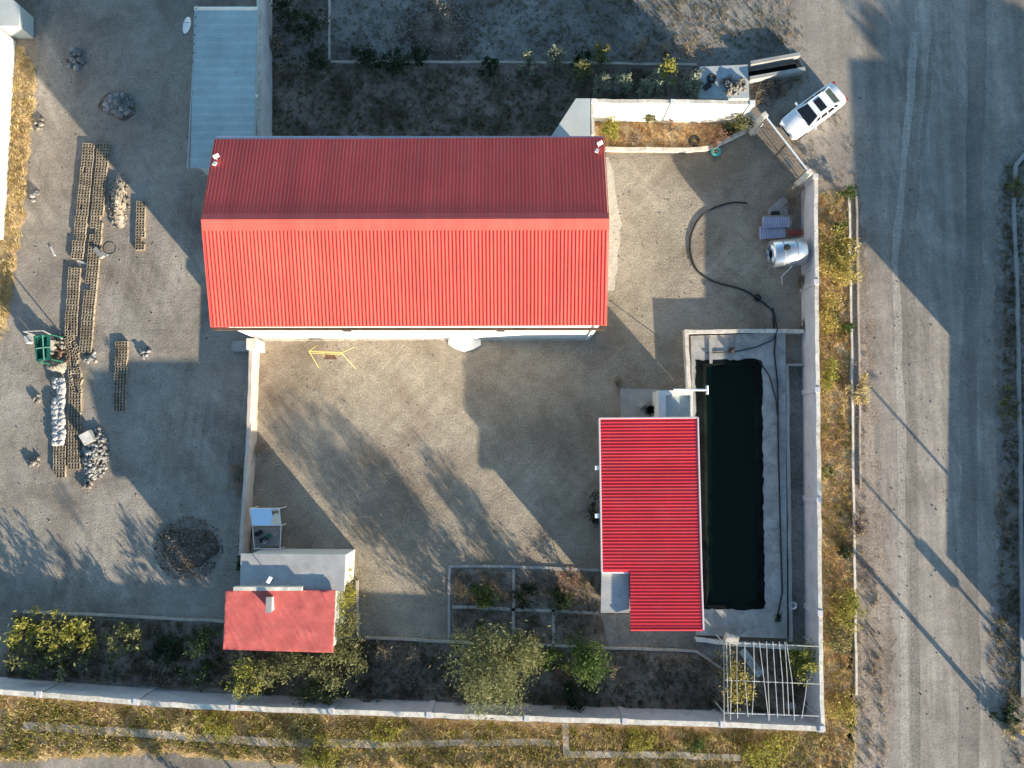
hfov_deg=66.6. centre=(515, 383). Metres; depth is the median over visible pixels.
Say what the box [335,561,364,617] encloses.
shrub
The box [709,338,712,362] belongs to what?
deck plank
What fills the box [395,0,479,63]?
compost clods
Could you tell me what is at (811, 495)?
boundary wall
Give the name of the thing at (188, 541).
compost clods
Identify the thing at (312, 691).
shrub
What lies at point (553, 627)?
earth ridge
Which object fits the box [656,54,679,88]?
shrub
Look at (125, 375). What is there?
hollow block
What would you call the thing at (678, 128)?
shrub
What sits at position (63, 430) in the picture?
cement sack
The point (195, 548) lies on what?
compost heap
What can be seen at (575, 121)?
concrete platform
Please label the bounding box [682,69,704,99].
shrub
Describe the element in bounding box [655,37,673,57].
shrub
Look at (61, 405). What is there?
cement sack
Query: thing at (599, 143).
floodlight
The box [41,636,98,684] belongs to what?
shrub
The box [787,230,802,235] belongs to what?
steel beam
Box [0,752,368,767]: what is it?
dirt track
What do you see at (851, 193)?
shrub
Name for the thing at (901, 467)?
wheel track
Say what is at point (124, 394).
hollow block
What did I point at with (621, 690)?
bed straw
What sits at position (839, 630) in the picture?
shrub
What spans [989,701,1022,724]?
shrub
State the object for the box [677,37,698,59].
shrub
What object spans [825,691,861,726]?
shrub
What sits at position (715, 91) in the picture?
concrete platform
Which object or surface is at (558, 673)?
shrub
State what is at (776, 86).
shrub
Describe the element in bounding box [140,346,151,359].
rubble
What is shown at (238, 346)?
masonry bench
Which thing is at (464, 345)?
entrance step
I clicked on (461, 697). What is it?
shrub
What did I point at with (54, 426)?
cement sack
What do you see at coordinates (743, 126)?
shrub
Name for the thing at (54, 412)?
cement sack
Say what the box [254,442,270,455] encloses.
shrub
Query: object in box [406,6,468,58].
compost heap
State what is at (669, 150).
kerb
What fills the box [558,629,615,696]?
broadleaf tree
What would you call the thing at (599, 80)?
shrub
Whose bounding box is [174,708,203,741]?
weed clump
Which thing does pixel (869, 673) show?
roadside grass
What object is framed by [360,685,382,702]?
shrub
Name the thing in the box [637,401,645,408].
stone lump
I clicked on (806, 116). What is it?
parked car
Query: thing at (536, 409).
courtyard
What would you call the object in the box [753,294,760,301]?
hose coil
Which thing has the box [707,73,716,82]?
tyre
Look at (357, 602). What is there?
kerb
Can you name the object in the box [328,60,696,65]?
kerb
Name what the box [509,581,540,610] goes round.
shrub
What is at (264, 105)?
boundary wall
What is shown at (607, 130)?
shrub
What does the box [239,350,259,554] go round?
boundary wall
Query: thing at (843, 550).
shrub
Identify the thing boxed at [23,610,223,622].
kerb
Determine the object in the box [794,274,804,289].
shrub
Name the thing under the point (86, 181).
hollow blocks
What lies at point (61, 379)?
cement sack
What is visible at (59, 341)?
rubble
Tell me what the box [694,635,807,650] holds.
wall
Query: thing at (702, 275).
garden hose
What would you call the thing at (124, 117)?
ash heap
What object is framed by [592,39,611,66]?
shrub
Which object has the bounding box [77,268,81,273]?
hollow block
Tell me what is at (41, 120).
rubble
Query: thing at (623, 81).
shrub
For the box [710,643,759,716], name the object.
shrub
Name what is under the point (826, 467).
shrub
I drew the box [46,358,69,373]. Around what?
sand heap
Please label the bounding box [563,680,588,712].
shrub
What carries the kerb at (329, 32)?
on the ground at (778, 108)
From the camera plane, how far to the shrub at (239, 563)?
50.73 m
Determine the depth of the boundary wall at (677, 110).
51.69 m
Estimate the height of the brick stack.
0.580 m
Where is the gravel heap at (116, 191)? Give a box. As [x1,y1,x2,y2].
[110,172,126,228]
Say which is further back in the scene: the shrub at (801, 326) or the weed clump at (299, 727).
the shrub at (801, 326)
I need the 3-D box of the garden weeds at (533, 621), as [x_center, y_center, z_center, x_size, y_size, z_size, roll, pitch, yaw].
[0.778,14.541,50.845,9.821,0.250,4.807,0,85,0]
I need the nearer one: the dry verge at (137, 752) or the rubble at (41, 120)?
the dry verge at (137, 752)
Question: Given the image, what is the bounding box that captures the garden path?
[601,614,724,663]
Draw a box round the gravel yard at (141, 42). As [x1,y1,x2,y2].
[0,0,256,618]
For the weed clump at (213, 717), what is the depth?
49.76 m
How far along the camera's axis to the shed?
50.81 m
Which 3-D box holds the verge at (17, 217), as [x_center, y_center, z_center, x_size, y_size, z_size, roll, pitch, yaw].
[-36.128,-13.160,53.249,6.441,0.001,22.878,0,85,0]
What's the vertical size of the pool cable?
0.110 m
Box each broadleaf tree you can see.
[429,609,555,725]
[498,628,550,681]
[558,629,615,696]
[818,222,865,287]
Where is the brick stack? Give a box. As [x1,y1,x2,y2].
[763,215,791,237]
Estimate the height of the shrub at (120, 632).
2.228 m
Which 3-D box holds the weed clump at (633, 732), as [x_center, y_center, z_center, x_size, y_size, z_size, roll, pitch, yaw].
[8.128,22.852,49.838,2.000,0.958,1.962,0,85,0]
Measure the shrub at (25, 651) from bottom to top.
2.419 m
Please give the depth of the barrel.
51.42 m
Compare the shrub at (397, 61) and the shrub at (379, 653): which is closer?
the shrub at (379, 653)
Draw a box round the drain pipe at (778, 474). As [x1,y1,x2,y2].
[774,334,782,614]
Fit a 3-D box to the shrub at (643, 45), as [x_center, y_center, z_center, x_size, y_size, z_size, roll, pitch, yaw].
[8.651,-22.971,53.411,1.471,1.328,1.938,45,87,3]
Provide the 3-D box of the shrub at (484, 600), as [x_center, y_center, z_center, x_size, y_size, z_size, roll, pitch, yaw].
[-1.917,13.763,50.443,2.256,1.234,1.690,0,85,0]
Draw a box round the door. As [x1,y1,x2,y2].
[447,333,478,338]
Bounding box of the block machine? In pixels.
[23,330,64,364]
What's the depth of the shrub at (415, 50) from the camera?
53.36 m
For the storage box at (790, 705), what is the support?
on the bed at (634, 676)
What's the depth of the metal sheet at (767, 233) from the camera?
52.38 m
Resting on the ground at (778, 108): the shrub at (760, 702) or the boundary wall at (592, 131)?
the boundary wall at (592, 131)
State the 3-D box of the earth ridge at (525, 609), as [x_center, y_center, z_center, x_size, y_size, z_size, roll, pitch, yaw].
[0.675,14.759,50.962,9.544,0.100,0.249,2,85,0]
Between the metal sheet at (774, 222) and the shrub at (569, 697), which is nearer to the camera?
the shrub at (569, 697)
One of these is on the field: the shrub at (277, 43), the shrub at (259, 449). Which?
the shrub at (277, 43)
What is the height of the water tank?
2.526 m
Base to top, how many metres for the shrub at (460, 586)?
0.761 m
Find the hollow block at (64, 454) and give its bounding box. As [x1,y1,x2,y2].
[62,452,66,457]
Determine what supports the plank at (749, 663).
on the bed at (634, 676)
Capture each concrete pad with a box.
[620,389,658,416]
[768,197,787,214]
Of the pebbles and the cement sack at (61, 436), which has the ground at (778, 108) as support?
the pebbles
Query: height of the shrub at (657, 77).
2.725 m
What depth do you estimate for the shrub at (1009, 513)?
51.12 m
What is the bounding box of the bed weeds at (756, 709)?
[241,640,806,713]
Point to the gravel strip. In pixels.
(796, 467)
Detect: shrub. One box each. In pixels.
[0,611,39,653]
[3,640,57,679]
[28,606,77,658]
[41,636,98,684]
[60,615,97,652]
[100,616,133,662]
[119,623,144,655]
[147,659,179,684]
[149,632,181,668]
[178,652,224,691]
[182,623,223,658]
[220,652,267,701]
[233,535,240,571]
[242,654,286,691]
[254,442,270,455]
[266,651,326,685]
[269,0,298,31]
[269,34,283,50]
[285,7,332,43]
[293,676,340,705]
[302,42,334,72]
[312,632,368,703]
[333,606,361,655]
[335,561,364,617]
[350,42,383,69]
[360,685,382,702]
[372,639,395,664]
[376,46,407,76]
[397,640,420,671]
[402,45,433,67]
[453,569,465,597]
[455,688,471,705]
[468,583,501,608]
[469,621,489,635]
[475,569,499,594]
[477,55,499,77]
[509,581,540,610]
[518,48,539,74]
[537,644,565,672]
[544,44,566,66]
[550,663,572,682]
[551,587,572,614]
[557,565,583,589]
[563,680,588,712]
[568,58,593,83]
[569,46,591,71]
[584,490,599,527]
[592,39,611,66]
[592,71,611,97]
[599,116,621,140]
[603,662,622,686]
[610,72,633,95]
[612,371,624,390]
[623,125,643,145]
[627,34,648,61]
[636,79,652,98]
[641,68,674,98]
[641,114,656,124]
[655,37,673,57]
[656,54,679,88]
[660,648,692,676]
[661,119,683,136]
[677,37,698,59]
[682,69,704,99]
[707,122,730,154]
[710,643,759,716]
[711,693,729,710]
[722,121,735,137]
[726,112,754,131]
[741,732,798,767]
[753,695,770,708]
[754,87,764,104]
[764,77,787,95]
[775,609,782,621]
[781,638,827,687]
[784,194,796,210]
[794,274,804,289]
[800,316,805,329]
[819,287,842,333]
[820,356,840,393]
[821,463,836,479]
[823,618,853,653]
[825,587,870,637]
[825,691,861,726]
[831,220,847,234]
[834,183,857,202]
[836,540,853,559]
[841,320,855,333]
[844,371,870,404]
[846,515,867,542]
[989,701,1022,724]
[993,490,1016,538]
[997,383,1021,421]
[1003,723,1023,739]
[1007,173,1023,199]
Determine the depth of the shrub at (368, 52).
53.29 m
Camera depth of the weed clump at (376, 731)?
49.92 m
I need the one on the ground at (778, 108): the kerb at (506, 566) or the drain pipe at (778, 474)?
the kerb at (506, 566)
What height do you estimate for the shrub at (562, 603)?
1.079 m
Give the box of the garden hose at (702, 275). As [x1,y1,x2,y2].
[689,202,774,328]
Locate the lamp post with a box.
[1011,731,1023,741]
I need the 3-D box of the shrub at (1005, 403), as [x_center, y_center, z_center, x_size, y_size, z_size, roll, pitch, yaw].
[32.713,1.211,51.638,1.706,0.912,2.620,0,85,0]
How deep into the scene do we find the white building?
52.93 m
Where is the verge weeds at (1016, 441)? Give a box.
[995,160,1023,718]
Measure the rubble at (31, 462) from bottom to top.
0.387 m
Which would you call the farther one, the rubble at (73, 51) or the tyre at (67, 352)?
the rubble at (73, 51)
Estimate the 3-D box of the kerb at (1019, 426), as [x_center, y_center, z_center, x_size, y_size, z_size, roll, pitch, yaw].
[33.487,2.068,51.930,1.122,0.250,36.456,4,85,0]
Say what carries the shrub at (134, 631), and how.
on the bed at (134, 681)
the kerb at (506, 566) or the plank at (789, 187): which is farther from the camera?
the plank at (789, 187)
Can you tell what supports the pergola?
on the bed at (634, 676)
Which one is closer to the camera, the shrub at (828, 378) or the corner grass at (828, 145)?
the shrub at (828, 378)
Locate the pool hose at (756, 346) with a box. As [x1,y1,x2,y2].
[705,307,777,352]
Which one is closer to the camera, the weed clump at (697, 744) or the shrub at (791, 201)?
the weed clump at (697, 744)
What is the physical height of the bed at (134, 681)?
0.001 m
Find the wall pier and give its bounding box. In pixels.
[246,338,264,352]
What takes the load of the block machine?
on the gravel yard at (141, 42)
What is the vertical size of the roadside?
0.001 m
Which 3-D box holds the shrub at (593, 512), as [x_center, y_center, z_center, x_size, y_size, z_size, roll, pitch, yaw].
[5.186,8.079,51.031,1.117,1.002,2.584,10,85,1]
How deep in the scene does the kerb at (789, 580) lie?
50.99 m
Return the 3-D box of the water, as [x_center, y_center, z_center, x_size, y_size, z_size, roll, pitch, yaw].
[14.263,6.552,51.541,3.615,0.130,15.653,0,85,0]
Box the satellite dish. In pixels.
[180,17,193,32]
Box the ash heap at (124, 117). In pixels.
[98,91,135,120]
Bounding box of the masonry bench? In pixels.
[231,341,248,351]
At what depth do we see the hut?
47.14 m
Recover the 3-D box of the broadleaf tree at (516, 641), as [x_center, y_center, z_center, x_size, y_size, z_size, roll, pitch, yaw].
[0.504,16.650,48.257,2.935,5.094,3.461,-35,86,-3]
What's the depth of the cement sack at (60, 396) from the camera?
51.83 m
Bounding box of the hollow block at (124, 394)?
[122,392,126,397]
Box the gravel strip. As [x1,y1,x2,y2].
[786,366,804,640]
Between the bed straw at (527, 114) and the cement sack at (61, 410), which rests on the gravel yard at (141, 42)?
the cement sack at (61, 410)
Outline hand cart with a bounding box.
[93,247,108,258]
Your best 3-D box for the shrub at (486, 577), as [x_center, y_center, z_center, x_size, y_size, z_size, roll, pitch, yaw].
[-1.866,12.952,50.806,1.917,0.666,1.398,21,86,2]
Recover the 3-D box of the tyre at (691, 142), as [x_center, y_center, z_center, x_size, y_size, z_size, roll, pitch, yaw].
[12.311,-16.707,53.529,0.840,0.240,0.831,0,85,0]
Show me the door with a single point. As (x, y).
(452, 335)
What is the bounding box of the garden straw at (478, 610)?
[452,570,597,637]
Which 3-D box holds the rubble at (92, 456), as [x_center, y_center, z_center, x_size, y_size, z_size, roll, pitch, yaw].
[-27.841,4.553,51.556,1.946,0.703,3.585,0,85,0]
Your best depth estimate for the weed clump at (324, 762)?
49.58 m
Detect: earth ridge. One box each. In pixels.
[453,605,598,614]
[512,569,514,639]
[552,608,554,643]
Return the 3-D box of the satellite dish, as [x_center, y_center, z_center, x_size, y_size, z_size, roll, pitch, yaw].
[-21.740,-23.707,52.064,0.926,1.707,1.015,34,86,3]
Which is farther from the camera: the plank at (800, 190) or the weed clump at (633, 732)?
the plank at (800, 190)
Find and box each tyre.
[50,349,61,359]
[57,350,70,362]
[688,135,699,146]
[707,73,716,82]
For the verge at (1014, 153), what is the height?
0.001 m
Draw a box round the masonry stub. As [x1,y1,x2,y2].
[721,632,739,644]
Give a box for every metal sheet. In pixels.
[759,226,785,238]
[762,217,789,227]
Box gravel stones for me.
[107,175,129,228]
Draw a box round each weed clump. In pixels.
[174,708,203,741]
[188,709,239,743]
[273,713,326,750]
[300,726,352,767]
[359,716,406,751]
[627,726,655,754]
[681,734,708,756]
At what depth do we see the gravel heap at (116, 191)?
52.93 m
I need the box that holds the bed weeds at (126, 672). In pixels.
[3,612,237,690]
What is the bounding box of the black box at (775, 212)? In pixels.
[771,211,779,214]
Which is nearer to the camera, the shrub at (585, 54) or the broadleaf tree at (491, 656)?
the broadleaf tree at (491, 656)
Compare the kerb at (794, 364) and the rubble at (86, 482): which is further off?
the kerb at (794, 364)
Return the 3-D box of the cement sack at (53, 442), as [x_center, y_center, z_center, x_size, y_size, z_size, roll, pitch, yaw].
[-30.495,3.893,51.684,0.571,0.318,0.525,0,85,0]
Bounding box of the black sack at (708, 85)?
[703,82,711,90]
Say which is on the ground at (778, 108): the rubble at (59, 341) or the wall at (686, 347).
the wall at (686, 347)
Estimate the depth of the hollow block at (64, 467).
51.61 m
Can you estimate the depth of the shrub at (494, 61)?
53.11 m
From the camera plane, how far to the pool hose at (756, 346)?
51.82 m
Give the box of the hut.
[223,549,354,652]
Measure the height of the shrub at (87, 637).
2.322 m
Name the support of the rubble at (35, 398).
on the gravel yard at (141, 42)
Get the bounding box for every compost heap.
[162,527,219,570]
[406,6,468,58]
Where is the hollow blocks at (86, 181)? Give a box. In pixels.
[72,143,109,252]
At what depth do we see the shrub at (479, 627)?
50.47 m
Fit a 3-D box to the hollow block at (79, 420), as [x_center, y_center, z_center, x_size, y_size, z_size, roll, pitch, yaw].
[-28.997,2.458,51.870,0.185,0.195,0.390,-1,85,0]
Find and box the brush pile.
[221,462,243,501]
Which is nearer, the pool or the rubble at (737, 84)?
the pool
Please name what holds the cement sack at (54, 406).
on the gravel yard at (141, 42)
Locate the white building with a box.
[0,0,33,239]
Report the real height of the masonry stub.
1.000 m
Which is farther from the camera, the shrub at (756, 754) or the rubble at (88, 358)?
the rubble at (88, 358)
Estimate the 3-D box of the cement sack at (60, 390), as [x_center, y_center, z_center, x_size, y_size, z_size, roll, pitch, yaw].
[-30.251,0.421,51.928,0.647,0.344,0.642,0,85,0]
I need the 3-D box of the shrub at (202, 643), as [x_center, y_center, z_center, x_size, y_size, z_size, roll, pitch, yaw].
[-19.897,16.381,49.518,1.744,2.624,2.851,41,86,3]
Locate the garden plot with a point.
(542, 632)
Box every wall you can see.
[0,677,819,731]
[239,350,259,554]
[256,0,271,135]
[590,98,754,122]
[590,104,594,135]
[682,329,690,388]
[688,329,803,334]
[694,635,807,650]
[744,112,762,135]
[800,174,824,731]
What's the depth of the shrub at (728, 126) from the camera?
53.11 m
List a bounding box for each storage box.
[24,334,33,343]
[784,702,795,709]
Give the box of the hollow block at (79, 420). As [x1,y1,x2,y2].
[77,418,81,423]
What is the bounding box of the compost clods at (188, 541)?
[154,516,222,578]
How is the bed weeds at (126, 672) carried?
on the bed at (134, 681)
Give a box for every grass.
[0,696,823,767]
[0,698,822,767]
[806,74,865,194]
[852,342,887,767]
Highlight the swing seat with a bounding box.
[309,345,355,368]
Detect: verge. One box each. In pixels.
[0,44,37,329]
[0,695,821,767]
[818,190,854,767]
[990,131,1023,767]
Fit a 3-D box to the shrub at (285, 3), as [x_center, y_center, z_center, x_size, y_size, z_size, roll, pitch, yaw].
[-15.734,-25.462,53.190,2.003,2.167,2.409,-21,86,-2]
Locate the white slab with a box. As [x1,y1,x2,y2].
[79,430,95,445]
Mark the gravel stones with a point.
(112, 221)
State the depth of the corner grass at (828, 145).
53.45 m
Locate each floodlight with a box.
[212,153,219,165]
[595,140,602,152]
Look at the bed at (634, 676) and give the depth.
50.59 m
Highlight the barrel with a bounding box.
[645,405,653,414]
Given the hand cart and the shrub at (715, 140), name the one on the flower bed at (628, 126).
the shrub at (715, 140)
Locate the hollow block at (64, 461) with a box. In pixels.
[62,459,66,464]
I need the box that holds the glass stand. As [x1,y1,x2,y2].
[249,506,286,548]
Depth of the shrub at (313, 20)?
52.77 m
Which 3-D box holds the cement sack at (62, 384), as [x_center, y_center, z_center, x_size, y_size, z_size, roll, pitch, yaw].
[-30.287,0.085,51.944,0.641,0.338,0.613,0,85,0]
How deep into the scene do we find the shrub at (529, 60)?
52.76 m
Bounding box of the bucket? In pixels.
[790,602,796,608]
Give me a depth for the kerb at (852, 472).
51.65 m
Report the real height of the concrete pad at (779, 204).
0.170 m
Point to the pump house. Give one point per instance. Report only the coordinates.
(648, 468)
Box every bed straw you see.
[244,639,807,714]
[272,0,686,135]
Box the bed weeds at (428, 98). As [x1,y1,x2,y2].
[271,0,690,135]
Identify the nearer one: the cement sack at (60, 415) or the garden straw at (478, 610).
the garden straw at (478, 610)
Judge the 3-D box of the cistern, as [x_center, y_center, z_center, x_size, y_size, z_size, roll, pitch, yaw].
[10.224,1.399,50.881,2.222,2.550,1.787,0,85,0]
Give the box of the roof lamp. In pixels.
[266,576,272,583]
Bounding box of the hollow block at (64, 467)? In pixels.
[62,465,66,470]
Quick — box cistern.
[652,390,692,416]
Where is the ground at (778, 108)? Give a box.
[0,0,1002,767]
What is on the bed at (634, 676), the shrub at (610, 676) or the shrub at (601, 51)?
the shrub at (610, 676)
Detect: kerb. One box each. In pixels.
[22,721,375,747]
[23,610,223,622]
[328,0,330,61]
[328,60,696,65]
[356,580,359,633]
[364,636,723,669]
[376,738,558,747]
[448,565,598,639]
[562,723,740,760]
[605,129,747,152]
[785,366,792,641]
[786,364,803,365]
[847,196,857,694]
[855,196,861,487]
[1011,153,1023,696]
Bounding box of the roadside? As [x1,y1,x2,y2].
[847,187,897,767]
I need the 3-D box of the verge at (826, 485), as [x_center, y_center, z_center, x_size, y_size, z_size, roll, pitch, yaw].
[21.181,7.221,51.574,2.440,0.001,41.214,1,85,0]
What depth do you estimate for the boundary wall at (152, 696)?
48.79 m
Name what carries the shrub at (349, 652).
on the bed at (634, 676)
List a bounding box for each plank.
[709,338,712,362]
[739,648,762,677]
[786,179,795,192]
[795,185,804,195]
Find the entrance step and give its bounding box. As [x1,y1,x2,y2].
[449,339,480,351]
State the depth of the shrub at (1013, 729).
50.01 m
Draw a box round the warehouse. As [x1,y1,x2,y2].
[201,136,608,339]
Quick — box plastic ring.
[711,146,720,155]
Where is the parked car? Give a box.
[780,81,847,139]
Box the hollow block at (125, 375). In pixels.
[123,373,127,378]
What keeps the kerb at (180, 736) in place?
on the ground at (778, 108)
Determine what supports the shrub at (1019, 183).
on the verge at (1014, 153)
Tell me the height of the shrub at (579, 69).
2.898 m
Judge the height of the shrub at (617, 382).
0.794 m
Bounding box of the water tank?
[767,237,807,281]
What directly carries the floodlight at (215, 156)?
attached to the warehouse
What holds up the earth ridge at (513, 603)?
on the ground at (778, 108)
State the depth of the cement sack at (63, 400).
51.80 m
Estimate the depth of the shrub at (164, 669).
50.21 m
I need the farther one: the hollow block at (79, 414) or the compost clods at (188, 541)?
the hollow block at (79, 414)
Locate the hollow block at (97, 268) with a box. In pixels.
[95,265,99,271]
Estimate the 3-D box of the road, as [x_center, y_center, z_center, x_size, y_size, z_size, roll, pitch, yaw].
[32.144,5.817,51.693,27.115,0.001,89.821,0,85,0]
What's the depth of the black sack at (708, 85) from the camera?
53.16 m
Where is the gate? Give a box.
[748,111,812,189]
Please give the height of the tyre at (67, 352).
0.200 m
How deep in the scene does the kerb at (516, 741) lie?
50.14 m
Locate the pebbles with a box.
[16,4,1003,747]
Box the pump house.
[595,417,703,630]
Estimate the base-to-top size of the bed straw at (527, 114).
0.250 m
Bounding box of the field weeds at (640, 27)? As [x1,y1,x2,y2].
[331,0,789,61]
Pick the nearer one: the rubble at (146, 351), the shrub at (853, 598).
the shrub at (853, 598)
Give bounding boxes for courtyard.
[250,133,800,639]
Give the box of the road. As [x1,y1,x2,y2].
[787,0,1023,767]
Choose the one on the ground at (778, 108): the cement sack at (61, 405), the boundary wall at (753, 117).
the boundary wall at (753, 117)
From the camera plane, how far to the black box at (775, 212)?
52.65 m
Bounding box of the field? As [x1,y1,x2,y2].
[272,0,798,66]
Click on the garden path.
(618, 632)
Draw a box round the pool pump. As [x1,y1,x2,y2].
[729,347,737,352]
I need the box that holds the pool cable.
[758,360,777,415]
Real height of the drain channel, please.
0.800 m
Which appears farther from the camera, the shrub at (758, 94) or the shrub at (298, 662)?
the shrub at (758, 94)
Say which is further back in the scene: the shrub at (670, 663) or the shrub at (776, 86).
the shrub at (776, 86)
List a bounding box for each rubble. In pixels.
[27,456,39,466]
[29,189,39,201]
[31,393,41,403]
[33,116,43,130]
[51,332,67,349]
[64,47,85,70]
[80,477,92,488]
[81,426,109,479]
[83,354,97,363]
[102,91,134,118]
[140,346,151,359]
[720,74,746,94]
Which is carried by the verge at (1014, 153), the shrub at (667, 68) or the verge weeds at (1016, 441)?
the verge weeds at (1016, 441)
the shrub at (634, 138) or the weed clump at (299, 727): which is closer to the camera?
the weed clump at (299, 727)
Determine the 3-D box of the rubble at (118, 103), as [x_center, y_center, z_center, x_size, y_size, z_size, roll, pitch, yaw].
[-27.308,-19.194,53.467,2.225,0.869,1.872,0,85,0]
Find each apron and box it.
[260,338,589,341]
[604,157,621,291]
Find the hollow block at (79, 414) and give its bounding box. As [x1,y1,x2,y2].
[77,412,81,417]
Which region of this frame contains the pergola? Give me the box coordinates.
[714,634,818,720]
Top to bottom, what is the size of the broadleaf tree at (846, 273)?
3.053 m
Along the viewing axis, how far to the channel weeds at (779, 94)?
53.72 m
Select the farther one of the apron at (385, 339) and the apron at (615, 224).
the apron at (615, 224)
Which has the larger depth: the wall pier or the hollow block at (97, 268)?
the hollow block at (97, 268)
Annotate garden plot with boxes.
[452,569,629,646]
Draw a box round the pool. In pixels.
[690,333,786,637]
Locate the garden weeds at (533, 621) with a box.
[453,571,600,643]
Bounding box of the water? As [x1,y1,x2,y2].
[706,366,756,601]
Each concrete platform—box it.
[552,98,589,135]
[698,64,748,100]
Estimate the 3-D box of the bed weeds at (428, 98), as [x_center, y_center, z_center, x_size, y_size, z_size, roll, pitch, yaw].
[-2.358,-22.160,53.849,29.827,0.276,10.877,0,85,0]
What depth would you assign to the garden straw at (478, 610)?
50.92 m
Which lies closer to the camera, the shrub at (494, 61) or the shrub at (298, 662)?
the shrub at (298, 662)
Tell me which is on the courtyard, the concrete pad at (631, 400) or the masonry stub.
the concrete pad at (631, 400)
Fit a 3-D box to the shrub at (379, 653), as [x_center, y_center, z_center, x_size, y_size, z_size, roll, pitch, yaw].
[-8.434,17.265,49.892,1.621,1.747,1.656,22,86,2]
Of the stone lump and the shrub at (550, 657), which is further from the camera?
the stone lump
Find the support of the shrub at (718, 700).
on the bed at (634, 676)
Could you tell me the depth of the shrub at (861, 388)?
51.75 m
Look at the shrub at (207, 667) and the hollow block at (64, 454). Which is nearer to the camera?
the shrub at (207, 667)
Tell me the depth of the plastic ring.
53.21 m
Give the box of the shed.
[187,6,258,174]
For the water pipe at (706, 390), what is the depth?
49.46 m
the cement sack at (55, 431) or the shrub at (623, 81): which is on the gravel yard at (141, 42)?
the cement sack at (55, 431)
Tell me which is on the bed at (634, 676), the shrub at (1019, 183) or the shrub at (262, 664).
the shrub at (262, 664)
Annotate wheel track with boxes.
[891,31,919,767]
[906,32,937,767]
[958,0,986,767]
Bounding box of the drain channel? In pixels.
[748,52,805,83]
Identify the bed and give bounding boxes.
[0,613,240,689]
[239,638,805,713]
[272,63,749,135]
[594,122,747,152]
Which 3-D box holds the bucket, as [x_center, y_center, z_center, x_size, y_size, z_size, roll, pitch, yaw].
[18.009,14.371,50.676,0.480,0.633,0.468,0,85,0]
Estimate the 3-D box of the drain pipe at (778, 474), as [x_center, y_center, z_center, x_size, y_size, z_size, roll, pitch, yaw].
[17.282,5.859,51.157,0.429,0.130,18.394,1,85,0]
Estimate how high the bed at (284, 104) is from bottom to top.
0.001 m
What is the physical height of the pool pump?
0.340 m
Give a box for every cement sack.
[51,397,57,403]
[51,403,57,409]
[51,408,58,414]
[51,440,57,446]
[52,377,57,383]
[52,423,57,429]
[52,429,58,435]
[56,377,64,381]
[56,381,65,388]
[56,386,65,394]
[56,394,65,398]
[57,398,65,404]
[57,403,65,408]
[57,413,64,418]
[57,418,65,425]
[57,428,66,434]
[57,433,65,439]
[57,440,64,445]
[58,408,64,413]
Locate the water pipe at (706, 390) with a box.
[673,365,708,393]
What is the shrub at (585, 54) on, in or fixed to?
on the field
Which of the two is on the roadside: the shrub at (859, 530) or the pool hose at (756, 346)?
the shrub at (859, 530)
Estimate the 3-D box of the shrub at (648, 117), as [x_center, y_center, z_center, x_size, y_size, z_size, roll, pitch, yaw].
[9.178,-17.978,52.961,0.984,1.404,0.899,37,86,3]
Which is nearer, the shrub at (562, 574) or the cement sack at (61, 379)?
the shrub at (562, 574)
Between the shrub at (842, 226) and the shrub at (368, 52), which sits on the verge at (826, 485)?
the shrub at (842, 226)
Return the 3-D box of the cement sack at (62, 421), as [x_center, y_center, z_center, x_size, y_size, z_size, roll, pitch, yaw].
[-30.156,2.515,51.750,0.593,0.326,0.589,0,85,0]
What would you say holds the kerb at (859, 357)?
on the ground at (778, 108)
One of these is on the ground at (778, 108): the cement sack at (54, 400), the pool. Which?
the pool
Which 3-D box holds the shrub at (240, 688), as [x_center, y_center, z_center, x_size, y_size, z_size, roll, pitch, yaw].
[-16.881,18.365,48.790,3.023,3.747,2.906,36,86,3]
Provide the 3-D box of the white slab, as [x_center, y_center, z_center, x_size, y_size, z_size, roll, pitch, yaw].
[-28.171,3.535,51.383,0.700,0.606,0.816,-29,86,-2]
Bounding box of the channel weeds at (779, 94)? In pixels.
[750,76,805,106]

